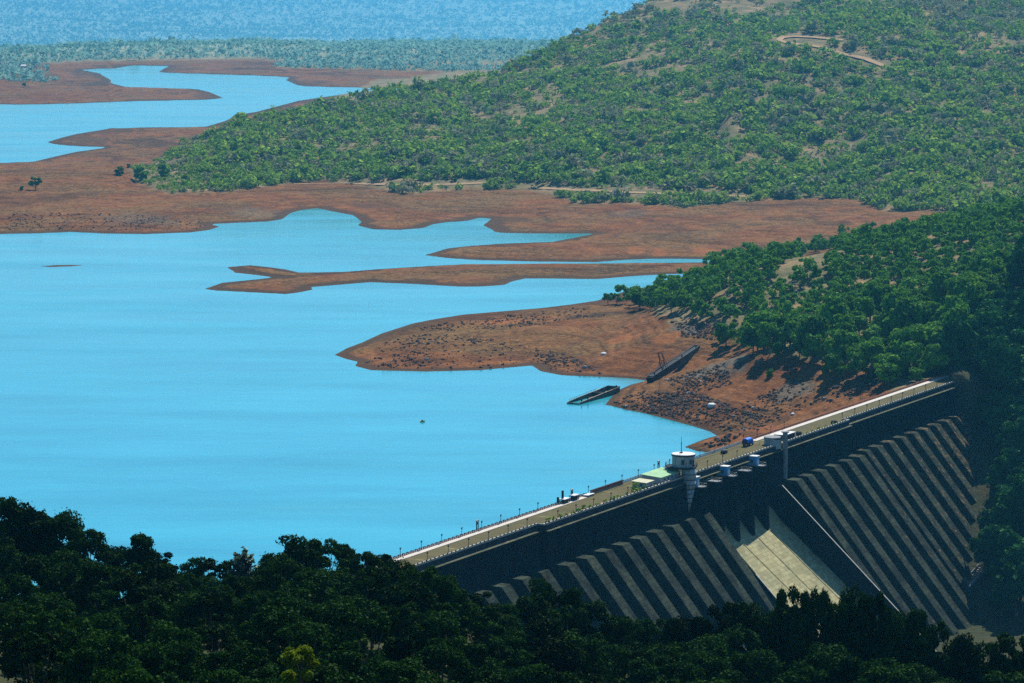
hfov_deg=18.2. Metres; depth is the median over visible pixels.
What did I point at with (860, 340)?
hillside tree
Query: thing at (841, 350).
hillside tree
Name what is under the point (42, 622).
broadleaf tree
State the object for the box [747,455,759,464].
hoist cabin
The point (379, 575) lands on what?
broadleaf tree
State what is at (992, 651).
broadleaf tree
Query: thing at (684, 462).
control tower
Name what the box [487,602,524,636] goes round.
broadleaf tree
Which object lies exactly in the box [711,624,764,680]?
broadleaf tree
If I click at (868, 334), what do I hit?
hillside tree
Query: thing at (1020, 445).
gorge tree
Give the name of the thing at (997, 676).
broadleaf tree
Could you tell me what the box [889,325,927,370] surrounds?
hillside tree
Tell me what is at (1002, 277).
hillside tree
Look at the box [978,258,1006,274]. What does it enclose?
hillside tree
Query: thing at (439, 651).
broadleaf tree
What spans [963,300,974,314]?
hillside tree
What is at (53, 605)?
broadleaf tree
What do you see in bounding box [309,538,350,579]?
broadleaf tree
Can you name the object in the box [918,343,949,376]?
hillside tree
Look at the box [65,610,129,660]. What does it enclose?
broadleaf tree
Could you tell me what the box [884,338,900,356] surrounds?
hillside tree
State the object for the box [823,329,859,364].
hillside tree
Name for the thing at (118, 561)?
broadleaf tree
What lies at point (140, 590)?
broadleaf tree
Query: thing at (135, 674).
broadleaf tree
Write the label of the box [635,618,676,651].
broadleaf tree
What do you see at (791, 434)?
store room
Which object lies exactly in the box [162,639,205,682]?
broadleaf tree
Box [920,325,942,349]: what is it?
hillside tree
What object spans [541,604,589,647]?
broadleaf tree
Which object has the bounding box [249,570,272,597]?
broadleaf tree
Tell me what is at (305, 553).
broadleaf tree
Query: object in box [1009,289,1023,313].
gorge tree
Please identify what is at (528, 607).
broadleaf tree
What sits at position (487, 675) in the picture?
broadleaf tree
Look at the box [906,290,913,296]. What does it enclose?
hillside tree
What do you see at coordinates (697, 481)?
hoist cabin
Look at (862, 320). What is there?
hillside tree
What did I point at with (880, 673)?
broadleaf tree
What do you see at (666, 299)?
tree
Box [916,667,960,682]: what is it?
broadleaf tree
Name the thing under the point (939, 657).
broadleaf tree
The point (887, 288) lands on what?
hillside tree
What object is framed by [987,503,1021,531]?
gorge tree
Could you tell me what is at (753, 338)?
tree
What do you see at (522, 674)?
broadleaf tree
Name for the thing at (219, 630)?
broadleaf tree
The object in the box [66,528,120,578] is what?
broadleaf tree
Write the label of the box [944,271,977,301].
hillside tree
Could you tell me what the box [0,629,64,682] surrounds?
broadleaf tree
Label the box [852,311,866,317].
hillside tree
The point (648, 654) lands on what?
broadleaf tree
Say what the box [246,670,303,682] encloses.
broadleaf tree
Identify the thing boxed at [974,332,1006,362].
gorge tree
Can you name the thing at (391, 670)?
broadleaf tree
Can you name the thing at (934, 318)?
hillside tree
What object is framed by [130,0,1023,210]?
scrub forest
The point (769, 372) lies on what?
bush
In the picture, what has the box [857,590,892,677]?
broadleaf tree
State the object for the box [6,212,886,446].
loose stones
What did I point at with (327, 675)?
broadleaf tree
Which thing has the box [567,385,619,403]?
sunken barge
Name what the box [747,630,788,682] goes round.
broadleaf tree
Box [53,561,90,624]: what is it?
broadleaf tree
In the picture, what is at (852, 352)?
hillside tree
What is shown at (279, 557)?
broadleaf tree
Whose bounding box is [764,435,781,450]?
lookout room
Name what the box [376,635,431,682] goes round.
broadleaf tree
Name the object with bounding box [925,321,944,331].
hillside tree
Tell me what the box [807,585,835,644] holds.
broadleaf tree
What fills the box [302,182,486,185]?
dirt track
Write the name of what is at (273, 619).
broadleaf tree
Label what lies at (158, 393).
water
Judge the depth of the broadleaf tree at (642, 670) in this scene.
361.21 m
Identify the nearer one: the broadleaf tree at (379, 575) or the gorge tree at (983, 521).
the broadleaf tree at (379, 575)
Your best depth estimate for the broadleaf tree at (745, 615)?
429.08 m
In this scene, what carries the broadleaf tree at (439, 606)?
on the terrain
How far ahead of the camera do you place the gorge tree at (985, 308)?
1422.33 m
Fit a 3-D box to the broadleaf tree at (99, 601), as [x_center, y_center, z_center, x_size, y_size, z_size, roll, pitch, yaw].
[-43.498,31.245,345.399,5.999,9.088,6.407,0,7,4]
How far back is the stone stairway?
1275.02 m
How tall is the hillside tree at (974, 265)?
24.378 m
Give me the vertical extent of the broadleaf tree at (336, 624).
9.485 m
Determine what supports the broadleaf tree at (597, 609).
on the terrain
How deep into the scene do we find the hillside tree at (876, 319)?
1488.49 m
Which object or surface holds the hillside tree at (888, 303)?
on the terrain
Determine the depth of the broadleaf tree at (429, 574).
388.11 m
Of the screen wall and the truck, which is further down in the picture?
the screen wall
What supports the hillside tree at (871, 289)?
on the terrain
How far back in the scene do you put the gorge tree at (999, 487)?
1312.84 m
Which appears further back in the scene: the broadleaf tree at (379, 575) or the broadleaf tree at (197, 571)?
the broadleaf tree at (197, 571)
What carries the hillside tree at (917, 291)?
on the terrain
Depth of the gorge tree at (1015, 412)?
1360.18 m
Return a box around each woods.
[0,0,645,45]
[0,33,558,81]
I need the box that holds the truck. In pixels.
[742,437,753,446]
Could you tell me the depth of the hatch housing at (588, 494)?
1094.37 m
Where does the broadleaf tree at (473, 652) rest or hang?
on the terrain
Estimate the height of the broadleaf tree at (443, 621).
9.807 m
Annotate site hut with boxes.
[632,478,654,487]
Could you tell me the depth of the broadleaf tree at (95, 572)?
376.04 m
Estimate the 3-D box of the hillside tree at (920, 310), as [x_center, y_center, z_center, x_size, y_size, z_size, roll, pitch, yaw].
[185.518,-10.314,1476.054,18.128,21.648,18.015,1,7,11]
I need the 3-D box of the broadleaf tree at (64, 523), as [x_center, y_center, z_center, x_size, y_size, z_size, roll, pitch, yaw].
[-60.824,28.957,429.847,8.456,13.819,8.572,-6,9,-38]
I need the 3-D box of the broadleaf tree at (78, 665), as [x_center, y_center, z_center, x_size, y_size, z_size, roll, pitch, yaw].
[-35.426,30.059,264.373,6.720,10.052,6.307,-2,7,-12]
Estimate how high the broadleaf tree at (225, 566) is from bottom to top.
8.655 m
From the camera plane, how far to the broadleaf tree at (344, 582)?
372.63 m
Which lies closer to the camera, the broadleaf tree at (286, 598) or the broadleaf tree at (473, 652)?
the broadleaf tree at (286, 598)
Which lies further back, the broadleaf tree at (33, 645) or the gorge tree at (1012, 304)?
the gorge tree at (1012, 304)
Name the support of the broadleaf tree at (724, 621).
on the terrain
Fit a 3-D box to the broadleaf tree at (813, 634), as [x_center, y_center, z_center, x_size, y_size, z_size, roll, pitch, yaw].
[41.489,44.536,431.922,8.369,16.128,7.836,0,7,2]
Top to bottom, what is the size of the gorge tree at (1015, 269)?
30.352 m
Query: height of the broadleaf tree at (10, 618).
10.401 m
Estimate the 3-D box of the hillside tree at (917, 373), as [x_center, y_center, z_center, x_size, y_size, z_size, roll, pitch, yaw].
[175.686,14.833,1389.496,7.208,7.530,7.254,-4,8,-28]
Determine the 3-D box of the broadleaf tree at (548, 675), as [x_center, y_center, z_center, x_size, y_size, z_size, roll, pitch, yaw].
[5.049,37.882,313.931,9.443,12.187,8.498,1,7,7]
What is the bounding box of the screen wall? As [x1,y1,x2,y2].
[590,480,622,492]
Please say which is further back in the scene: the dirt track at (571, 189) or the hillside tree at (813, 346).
the dirt track at (571, 189)
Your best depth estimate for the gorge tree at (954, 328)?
1400.76 m
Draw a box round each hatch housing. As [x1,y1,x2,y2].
[559,497,569,503]
[569,493,579,500]
[583,493,594,496]
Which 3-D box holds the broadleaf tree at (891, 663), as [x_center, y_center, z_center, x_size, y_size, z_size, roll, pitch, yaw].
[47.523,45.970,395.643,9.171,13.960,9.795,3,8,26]
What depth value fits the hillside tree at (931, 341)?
1422.99 m
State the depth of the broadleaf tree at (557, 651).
364.39 m
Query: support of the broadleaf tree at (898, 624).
on the terrain
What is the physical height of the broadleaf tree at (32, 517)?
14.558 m
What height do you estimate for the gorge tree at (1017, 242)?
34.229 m
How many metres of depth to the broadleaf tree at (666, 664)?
364.81 m
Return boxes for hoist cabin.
[695,476,700,486]
[717,465,730,475]
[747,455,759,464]
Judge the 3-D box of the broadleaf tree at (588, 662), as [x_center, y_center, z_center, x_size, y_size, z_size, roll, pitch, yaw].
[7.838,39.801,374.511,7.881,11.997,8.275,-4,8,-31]
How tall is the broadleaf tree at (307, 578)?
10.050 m
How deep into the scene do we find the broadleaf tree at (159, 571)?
356.93 m
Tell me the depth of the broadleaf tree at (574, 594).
429.71 m
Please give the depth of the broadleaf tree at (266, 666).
275.64 m
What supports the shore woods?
on the terrain
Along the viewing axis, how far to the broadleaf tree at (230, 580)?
376.88 m
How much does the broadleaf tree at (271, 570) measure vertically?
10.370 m
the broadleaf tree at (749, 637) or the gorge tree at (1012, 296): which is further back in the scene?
the gorge tree at (1012, 296)
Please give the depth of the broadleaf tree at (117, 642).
267.41 m
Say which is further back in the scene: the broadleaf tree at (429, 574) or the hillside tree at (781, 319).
the hillside tree at (781, 319)
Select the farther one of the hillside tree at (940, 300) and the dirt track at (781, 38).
the dirt track at (781, 38)
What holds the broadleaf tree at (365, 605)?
on the terrain
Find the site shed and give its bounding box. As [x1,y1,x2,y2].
[640,467,680,483]
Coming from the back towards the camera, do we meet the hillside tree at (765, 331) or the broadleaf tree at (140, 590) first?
the hillside tree at (765, 331)
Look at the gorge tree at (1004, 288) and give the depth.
1462.95 m
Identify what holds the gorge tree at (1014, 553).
on the terrain
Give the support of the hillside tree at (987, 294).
on the terrain
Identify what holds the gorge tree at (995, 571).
on the terrain
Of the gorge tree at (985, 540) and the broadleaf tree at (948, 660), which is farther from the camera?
the gorge tree at (985, 540)
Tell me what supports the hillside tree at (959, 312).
on the terrain
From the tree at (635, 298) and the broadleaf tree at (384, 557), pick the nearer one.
the broadleaf tree at (384, 557)
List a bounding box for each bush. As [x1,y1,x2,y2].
[114,166,123,175]
[133,166,148,179]
[158,164,169,175]
[181,175,189,180]
[397,166,409,175]
[766,369,773,376]
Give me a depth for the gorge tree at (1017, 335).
1401.64 m
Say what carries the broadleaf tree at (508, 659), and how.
on the terrain
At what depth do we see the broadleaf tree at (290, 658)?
226.12 m
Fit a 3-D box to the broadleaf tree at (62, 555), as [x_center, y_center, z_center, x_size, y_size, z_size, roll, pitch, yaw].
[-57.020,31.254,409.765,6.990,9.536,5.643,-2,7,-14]
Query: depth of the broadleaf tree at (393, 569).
409.21 m
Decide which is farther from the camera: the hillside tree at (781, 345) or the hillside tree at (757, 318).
the hillside tree at (757, 318)
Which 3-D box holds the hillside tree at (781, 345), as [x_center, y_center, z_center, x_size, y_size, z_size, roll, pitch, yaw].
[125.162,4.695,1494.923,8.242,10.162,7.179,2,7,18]
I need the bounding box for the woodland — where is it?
[614,195,1023,347]
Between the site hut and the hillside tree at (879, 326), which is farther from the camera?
the hillside tree at (879, 326)
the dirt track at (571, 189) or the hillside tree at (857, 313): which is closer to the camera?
the hillside tree at (857, 313)
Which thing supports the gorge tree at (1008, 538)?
on the terrain
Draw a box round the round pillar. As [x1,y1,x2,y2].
[781,431,788,478]
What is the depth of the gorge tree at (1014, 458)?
1328.38 m
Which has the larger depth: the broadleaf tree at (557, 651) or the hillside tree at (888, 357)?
the hillside tree at (888, 357)
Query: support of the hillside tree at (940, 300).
on the terrain
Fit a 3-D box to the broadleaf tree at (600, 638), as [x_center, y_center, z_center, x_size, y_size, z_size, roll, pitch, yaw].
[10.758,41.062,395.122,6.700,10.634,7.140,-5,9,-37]
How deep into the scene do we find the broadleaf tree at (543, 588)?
429.50 m
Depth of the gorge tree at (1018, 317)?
1413.68 m
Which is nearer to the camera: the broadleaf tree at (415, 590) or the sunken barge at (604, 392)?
the broadleaf tree at (415, 590)
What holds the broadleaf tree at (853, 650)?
on the terrain
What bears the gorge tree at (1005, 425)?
on the terrain
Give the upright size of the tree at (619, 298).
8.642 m
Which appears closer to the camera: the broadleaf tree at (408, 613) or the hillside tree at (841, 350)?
the broadleaf tree at (408, 613)
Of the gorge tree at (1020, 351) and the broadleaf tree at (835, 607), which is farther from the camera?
the gorge tree at (1020, 351)
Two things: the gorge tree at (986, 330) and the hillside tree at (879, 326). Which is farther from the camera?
the hillside tree at (879, 326)
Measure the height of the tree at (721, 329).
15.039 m
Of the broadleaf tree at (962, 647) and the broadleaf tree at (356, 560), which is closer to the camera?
the broadleaf tree at (356, 560)
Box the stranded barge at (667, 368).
[646,345,699,382]
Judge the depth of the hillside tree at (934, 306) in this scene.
1473.30 m
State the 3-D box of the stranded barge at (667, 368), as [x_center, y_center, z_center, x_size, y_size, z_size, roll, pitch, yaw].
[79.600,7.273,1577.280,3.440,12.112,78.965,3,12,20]
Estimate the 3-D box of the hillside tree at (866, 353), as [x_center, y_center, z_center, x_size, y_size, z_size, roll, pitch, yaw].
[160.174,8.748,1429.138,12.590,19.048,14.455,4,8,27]
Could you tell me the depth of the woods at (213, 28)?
28488.16 m
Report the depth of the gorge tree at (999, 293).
1458.01 m
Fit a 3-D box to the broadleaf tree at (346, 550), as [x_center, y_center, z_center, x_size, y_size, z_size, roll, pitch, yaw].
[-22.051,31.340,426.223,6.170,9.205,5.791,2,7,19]
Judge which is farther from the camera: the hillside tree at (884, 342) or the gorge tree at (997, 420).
the hillside tree at (884, 342)
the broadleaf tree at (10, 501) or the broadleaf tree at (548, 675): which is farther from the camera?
the broadleaf tree at (10, 501)
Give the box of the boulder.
[707,403,715,407]
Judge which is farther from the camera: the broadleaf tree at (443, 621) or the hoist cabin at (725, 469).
the hoist cabin at (725, 469)
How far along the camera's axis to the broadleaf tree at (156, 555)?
421.25 m
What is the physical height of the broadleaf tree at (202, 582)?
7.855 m
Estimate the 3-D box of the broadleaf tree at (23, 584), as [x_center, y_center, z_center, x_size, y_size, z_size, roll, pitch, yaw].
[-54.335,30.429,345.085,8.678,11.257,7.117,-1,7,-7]
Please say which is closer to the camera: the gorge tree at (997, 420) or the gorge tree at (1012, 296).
the gorge tree at (997, 420)
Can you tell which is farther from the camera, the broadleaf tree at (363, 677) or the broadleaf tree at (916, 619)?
the broadleaf tree at (916, 619)
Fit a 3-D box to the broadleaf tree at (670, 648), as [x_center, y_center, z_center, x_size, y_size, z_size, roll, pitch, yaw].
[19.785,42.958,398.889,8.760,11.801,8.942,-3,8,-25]
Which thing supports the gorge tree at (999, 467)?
on the terrain
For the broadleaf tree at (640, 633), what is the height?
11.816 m
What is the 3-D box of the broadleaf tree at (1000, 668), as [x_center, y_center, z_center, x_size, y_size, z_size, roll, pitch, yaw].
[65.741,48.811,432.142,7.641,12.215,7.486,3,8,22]
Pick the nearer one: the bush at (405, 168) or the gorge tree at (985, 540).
the gorge tree at (985, 540)
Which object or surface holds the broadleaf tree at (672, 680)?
on the terrain
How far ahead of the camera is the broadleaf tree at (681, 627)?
429.56 m
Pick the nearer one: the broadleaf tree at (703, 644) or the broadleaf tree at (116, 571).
the broadleaf tree at (116, 571)
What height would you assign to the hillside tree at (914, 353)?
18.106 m
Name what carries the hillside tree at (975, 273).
on the terrain
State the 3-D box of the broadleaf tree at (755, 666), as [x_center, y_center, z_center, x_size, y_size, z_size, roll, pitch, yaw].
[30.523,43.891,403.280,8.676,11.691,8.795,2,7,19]
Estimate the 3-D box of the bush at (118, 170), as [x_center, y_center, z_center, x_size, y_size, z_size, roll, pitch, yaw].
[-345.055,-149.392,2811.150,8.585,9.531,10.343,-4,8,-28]
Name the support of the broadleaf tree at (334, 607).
on the terrain
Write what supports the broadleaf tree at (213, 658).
on the terrain
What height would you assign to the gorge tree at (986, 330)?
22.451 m
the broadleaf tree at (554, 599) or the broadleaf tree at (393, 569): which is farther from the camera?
the broadleaf tree at (554, 599)
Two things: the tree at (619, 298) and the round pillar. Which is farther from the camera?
the tree at (619, 298)
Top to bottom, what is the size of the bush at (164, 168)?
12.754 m
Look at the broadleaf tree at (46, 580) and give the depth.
375.73 m
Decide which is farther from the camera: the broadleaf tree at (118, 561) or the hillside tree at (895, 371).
the hillside tree at (895, 371)
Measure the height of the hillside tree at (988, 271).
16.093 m
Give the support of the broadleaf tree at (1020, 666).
on the terrain
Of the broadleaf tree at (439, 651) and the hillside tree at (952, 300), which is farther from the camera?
the hillside tree at (952, 300)
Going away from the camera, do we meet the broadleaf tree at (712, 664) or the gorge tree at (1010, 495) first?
the broadleaf tree at (712, 664)
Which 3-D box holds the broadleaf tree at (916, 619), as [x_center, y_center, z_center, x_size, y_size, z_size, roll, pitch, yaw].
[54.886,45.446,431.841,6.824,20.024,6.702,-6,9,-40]
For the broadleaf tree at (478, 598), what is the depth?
405.48 m
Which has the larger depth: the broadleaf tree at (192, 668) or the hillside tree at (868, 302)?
the hillside tree at (868, 302)
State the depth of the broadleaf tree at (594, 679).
333.96 m
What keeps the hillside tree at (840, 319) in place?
on the terrain
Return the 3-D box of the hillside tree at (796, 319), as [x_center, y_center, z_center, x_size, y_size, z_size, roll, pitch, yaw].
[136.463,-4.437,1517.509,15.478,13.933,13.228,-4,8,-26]
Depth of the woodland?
1700.11 m
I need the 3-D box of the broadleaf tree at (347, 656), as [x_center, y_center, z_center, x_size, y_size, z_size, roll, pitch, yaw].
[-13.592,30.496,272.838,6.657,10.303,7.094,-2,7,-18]
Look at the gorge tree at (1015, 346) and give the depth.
1392.99 m
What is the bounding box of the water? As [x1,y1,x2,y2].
[0,65,716,598]
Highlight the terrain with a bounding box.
[0,0,1023,682]
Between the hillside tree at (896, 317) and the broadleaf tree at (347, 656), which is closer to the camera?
the broadleaf tree at (347, 656)
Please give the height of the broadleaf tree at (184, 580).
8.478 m
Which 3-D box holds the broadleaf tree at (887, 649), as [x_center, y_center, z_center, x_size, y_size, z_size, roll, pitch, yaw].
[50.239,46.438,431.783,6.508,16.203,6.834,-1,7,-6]
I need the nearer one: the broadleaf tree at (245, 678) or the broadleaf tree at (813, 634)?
the broadleaf tree at (245, 678)
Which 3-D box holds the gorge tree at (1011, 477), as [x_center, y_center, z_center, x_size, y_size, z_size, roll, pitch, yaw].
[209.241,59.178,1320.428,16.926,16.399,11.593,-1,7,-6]
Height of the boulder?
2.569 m
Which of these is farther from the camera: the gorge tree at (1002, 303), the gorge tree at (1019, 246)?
the gorge tree at (1019, 246)
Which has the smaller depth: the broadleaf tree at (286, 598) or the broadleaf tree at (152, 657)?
the broadleaf tree at (152, 657)
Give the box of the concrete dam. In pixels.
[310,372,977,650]
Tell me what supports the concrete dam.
on the terrain
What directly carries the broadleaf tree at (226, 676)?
on the terrain
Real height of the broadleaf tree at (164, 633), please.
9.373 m
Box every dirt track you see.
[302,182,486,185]
[533,187,748,196]
[776,35,883,65]
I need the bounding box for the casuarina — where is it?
[227,546,259,582]
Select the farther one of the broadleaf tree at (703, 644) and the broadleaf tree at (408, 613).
the broadleaf tree at (703, 644)
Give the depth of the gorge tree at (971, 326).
1404.81 m
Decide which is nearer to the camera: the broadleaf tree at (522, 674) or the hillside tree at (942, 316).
the broadleaf tree at (522, 674)
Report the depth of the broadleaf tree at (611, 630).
429.39 m
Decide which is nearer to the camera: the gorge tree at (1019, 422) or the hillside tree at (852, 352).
the gorge tree at (1019, 422)
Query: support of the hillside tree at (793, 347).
on the terrain
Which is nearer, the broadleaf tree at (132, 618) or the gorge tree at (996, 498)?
the broadleaf tree at (132, 618)
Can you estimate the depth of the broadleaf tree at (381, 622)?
307.77 m
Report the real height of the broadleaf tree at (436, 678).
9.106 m
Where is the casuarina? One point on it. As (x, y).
(242, 563)
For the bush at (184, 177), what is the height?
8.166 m
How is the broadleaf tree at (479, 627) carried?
on the terrain
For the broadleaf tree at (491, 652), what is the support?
on the terrain
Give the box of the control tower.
[665,436,696,510]
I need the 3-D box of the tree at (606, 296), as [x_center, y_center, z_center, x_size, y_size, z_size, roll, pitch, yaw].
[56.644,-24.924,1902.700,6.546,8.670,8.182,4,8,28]
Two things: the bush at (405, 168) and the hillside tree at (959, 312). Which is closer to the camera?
the hillside tree at (959, 312)
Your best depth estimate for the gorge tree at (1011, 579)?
1241.83 m
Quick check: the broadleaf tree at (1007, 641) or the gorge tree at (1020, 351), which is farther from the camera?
the gorge tree at (1020, 351)
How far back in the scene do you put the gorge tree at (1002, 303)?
1446.22 m
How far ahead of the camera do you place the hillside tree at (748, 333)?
1520.13 m
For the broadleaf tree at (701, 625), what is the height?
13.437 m
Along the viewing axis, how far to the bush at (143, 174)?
2808.17 m
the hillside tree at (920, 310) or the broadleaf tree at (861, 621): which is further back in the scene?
the hillside tree at (920, 310)
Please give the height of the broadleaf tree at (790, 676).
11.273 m
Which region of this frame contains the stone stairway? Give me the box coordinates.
[964,564,985,587]
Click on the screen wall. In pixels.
(607, 486)
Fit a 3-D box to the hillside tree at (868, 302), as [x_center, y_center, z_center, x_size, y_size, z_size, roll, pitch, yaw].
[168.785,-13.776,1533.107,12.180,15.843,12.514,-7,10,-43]
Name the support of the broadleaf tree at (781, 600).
on the terrain
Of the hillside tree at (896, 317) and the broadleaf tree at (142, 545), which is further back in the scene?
the hillside tree at (896, 317)
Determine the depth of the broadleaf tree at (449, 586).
388.01 m
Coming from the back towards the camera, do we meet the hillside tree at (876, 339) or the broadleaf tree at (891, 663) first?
the hillside tree at (876, 339)
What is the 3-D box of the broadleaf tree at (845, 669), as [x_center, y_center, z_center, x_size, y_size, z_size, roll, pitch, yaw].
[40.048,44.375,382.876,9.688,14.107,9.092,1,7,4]
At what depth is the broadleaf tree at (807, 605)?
429.87 m
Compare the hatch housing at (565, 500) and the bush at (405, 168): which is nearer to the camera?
the hatch housing at (565, 500)
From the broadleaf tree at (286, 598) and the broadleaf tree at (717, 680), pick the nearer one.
the broadleaf tree at (286, 598)
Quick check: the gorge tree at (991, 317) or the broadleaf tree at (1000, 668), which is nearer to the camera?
the broadleaf tree at (1000, 668)
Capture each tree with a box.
[0,496,22,540]
[0,500,59,577]
[0,552,66,613]
[0,572,45,639]
[0,595,60,680]
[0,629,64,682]
[19,608,96,682]
[28,177,42,189]
[28,590,76,667]
[31,507,93,568]
[48,549,89,585]
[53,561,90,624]
[56,646,101,682]
[65,559,126,618]
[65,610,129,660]
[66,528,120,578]
[69,628,140,682]
[80,589,126,635]
[89,664,164,682]
[93,562,156,606]
[95,544,125,579]
[106,567,185,640]
[118,596,176,645]
[119,532,155,581]
[122,560,188,635]
[134,641,180,681]
[142,550,178,578]
[145,619,207,679]
[153,658,208,682]
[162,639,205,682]
[163,589,210,643]
[175,571,196,594]
[178,556,207,586]
[182,666,243,682]
[187,575,219,615]
[190,650,239,682]
[192,622,239,669]
[199,558,232,584]
[204,584,239,640]
[215,640,279,682]
[221,575,241,598]
[240,602,338,678]
[241,675,256,682]
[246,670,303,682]
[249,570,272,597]
[252,587,315,653]
[256,551,299,583]
[257,557,305,606]
[270,620,331,676]
[275,534,335,577]
[277,567,342,606]
[277,644,319,682]
[295,660,362,682]
[302,598,368,666]
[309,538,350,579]
[316,610,369,644]
[318,567,357,599]
[328,640,377,678]
[334,543,370,587]
[334,605,396,674]
[335,591,392,647]
[344,565,398,647]
[346,551,383,589]
[357,674,368,682]
[362,653,434,682]
[363,553,394,589]
[367,601,428,658]
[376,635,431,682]
[379,578,438,646]
[381,557,422,584]
[394,565,446,611]
[407,634,476,682]
[410,609,466,674]
[411,671,454,682]
[419,574,462,628]
[430,602,467,642]
[444,643,500,682]
[452,589,479,630]
[452,601,504,656]
[458,666,508,682]
[469,591,503,635]
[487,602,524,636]
[487,626,524,667]
[490,635,533,673]
[505,660,552,682]
[512,593,556,641]
[512,614,584,682]
[522,577,557,627]
[534,667,586,682]
[540,587,572,627]
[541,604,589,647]
[556,586,594,638]
[562,630,616,682]
[573,598,618,644]
[581,632,625,677]
[583,674,628,682]
[595,643,631,682]
[597,615,633,657]
[601,293,612,301]
[610,640,658,680]
[611,293,623,302]
[617,617,653,675]
[624,656,664,682]
[631,292,647,309]
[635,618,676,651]
[641,641,692,676]
[649,651,706,682]
[662,295,678,312]
[662,615,694,641]
[667,678,705,682]
[681,650,745,682]
[683,631,730,679]
[685,616,713,644]
[703,602,746,652]
[707,674,731,682]
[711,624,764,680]
[714,322,736,346]
[721,646,784,682]
[728,598,780,680]
[740,323,761,353]
[743,310,773,348]
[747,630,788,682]
[750,336,760,352]
[756,321,779,355]
[759,607,785,679]
[769,314,788,336]
[770,341,787,359]
[773,584,802,675]
[774,665,831,682]
[775,320,798,352]
[775,606,819,680]
[788,332,804,356]
[788,642,854,682]
[790,313,829,358]
[790,590,818,662]
[791,317,800,325]
[794,617,835,664]
[801,333,827,364]
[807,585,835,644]
[815,294,850,326]
[817,611,883,680]
[821,353,845,381]
[822,600,849,659]
[822,655,866,682]
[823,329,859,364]
[824,313,856,339]
[834,581,873,661]
[837,323,860,343]
[837,340,859,360]
[843,295,855,310]
[845,347,867,377]
[851,336,884,370]
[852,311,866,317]
[852,658,919,682]
[854,296,878,316]
[854,315,870,335]
[856,281,881,322]
[856,338,868,343]
[857,340,884,378]
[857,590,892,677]
[861,328,888,342]
[868,322,889,336]
[870,627,905,667]
[871,315,886,324]
[873,353,907,382]
[874,284,895,310]
[874,363,902,385]
[875,609,909,663]
[877,336,889,347]
[880,286,911,315]
[882,307,908,331]
[882,657,925,682]
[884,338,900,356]
[887,328,904,345]
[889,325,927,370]
[895,296,932,327]
[898,341,924,367]
[901,323,921,328]
[901,607,935,667]
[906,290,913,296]
[908,367,924,382]
[911,288,931,300]
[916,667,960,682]
[917,294,930,302]
[917,620,962,682]
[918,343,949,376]
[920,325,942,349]
[923,269,952,298]
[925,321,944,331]
[927,302,941,317]
[927,332,945,344]
[930,308,940,320]
[931,649,957,680]
[932,318,975,363]
[933,296,945,305]
[935,340,969,375]
[936,294,968,315]
[937,308,951,322]
[941,302,975,321]
[943,632,981,682]
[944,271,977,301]
[948,361,956,371]
[952,318,980,357]
[954,277,987,308]
[958,270,979,276]
[960,640,1010,682]
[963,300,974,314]
[964,249,994,271]
[965,523,1012,554]
[973,304,1008,336]
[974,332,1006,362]
[975,290,994,307]
[976,268,993,274]
[976,272,1004,291]
[976,298,1008,311]
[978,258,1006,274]
[978,326,1009,348]
[978,508,991,527]
[978,660,1019,682]
[979,306,995,327]
[982,669,1023,682]
[984,455,1013,487]
[986,405,1008,435]
[987,284,1009,298]
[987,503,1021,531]
[987,565,1003,587]
[988,272,1008,285]
[989,473,1023,536]
[990,420,1012,447]
[992,245,1015,262]
[993,289,1006,298]
[993,491,1002,506]
[993,529,1023,565]
[994,446,1022,469]
[994,484,1015,493]
[995,319,1016,335]
[995,561,1023,616]
[996,309,1023,332]
[996,629,1023,671]
[999,543,1023,599]
[1001,423,1023,454]
[1002,415,1023,440]
[1003,401,1023,420]
[1003,651,1023,672]
[1005,231,1023,264]
[1005,290,1019,312]
[1005,466,1023,486]
[1006,248,1023,287]
[1006,340,1023,367]
[1008,327,1023,345]
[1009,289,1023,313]
[1010,300,1018,308]
[1014,240,1023,265]
[1014,349,1023,372]
[1014,441,1023,467]
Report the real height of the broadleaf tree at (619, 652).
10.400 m
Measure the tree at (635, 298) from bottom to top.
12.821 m
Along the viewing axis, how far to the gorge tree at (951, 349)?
1398.55 m
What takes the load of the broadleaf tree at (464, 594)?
on the terrain
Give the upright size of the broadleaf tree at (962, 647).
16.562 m
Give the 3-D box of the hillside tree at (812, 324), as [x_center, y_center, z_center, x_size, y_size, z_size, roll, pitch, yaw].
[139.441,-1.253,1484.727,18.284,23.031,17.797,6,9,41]
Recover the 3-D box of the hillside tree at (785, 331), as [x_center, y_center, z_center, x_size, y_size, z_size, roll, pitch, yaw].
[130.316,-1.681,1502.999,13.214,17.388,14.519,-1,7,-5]
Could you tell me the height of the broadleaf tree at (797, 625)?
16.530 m
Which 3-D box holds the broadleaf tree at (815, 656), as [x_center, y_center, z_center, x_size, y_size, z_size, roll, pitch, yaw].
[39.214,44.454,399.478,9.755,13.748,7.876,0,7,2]
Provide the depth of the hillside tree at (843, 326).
1477.05 m
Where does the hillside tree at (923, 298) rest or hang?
on the terrain
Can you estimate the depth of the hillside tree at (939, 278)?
1516.35 m
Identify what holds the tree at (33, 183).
on the terrain
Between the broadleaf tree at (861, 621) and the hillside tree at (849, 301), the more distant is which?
the hillside tree at (849, 301)
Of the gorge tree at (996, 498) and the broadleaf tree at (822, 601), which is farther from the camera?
the gorge tree at (996, 498)
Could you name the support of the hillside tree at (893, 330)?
on the terrain
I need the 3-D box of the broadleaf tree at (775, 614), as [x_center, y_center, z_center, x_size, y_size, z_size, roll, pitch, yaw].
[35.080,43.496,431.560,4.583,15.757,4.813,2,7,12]
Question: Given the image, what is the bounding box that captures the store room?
[774,431,794,439]

